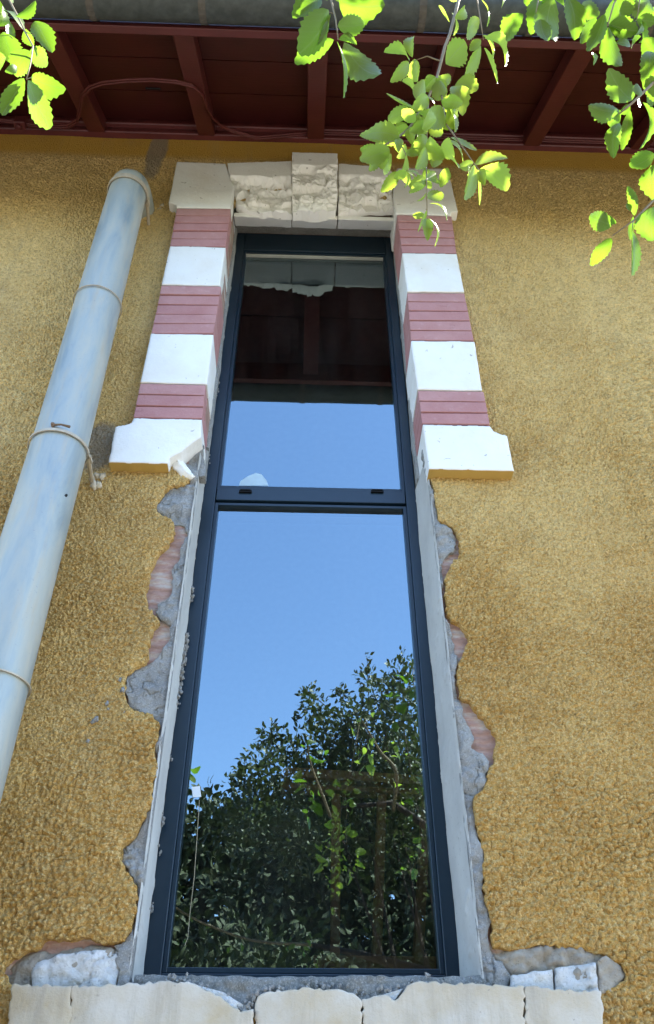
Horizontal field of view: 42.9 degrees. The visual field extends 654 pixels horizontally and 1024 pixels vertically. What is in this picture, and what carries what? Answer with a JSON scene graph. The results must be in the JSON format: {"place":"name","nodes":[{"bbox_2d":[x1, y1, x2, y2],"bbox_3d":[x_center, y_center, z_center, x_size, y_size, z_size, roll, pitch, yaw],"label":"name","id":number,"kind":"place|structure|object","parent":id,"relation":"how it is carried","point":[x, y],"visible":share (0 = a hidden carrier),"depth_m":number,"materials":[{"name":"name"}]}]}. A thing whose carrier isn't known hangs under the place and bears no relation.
{"place":"outdoors","nodes":[
{"label":"outdoors","id":0,"kind":"place"},
{"label":"ground","id":1,"kind":"structure","parent":0,"visible":0},
{"bbox_2d":[0,134,653,1023],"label":"house wall","id":2,"kind":"structure","parent":1,"relation":"on","point":[538,578],"depth_m":2.96,"materials":[{"name":"paint"}]},
{"bbox_2d":[0,169,153,801],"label":"downpipe","id":3,"kind":"object","parent":2,"relation":"attached to","point":[33,536],"visible":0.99,"depth_m":2.46,"materials":[{"name":"metal"}]},
{"bbox_2d":[143,233,459,976],"bbox_3d":[-0.060,-0.083,2.957,0.739,3.190,0.082,1,-40,-1],"label":"window","id":4,"kind":"structure","parent":2,"relation":"attached to","point":[253,494],"depth_m":2.69,"materials":[{"name":"metal"}]},
{"bbox_2d":[8,980,603,1023],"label":"window sill","id":5,"kind":"structure","parent":2,"relation":"attached to","point":[187,1002],"depth_m":1.72,"materials":[{"name":"stone"}]},
{"bbox_2d":[109,152,513,483],"bbox_3d":[-0.055,-0.870,3.405,1.319,2.080,0.220,1,-40,-1],"label":"window surround","id":6,"kind":"object","parent":2,"relation":"attached to","point":[455,435],"visible":0.94,"depth_m":3.26,"materials":[{"name":"white stone"}]},
{"bbox_2d":[0,17,653,153],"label":"roof eaves","id":7,"kind":"object","parent":2,"relation":"on","point":[255,80],"visible":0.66,"depth_m":3.83,"materials":[{"name":"brown wood"}]},
{"bbox_2d":[0,0,653,40],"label":"gutter","id":8,"kind":"object","parent":7,"relation":"attached to","point":[419,16],"visible":0.69,"depth_m":3.22,"materials":[{"name":"metal"}]},
{"bbox_2d":[0,77,653,144],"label":"electric cable","id":9,"kind":"object","parent":7,"relation":"attached to","point":[20,122],"visible":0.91,"depth_m":4.07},
{"bbox_2d":[281,767,436,968],"bbox_3d":[0.154,1.165,2.688,0.627,0.710,0.190,1,-40,-1],"label":"timber frame","id":10,"kind":"object","parent":2,"relation":"in","point":[337,785],"visible":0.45,"depth_m":2.76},
{"bbox_2d":[0,0,653,275],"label":"tree leaves","id":11,"kind":"object","parent":1,"relation":"on","point":[315,42],"visible":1,"depth_m":1.44,"materials":[{"name":"green plant"}]}
]}

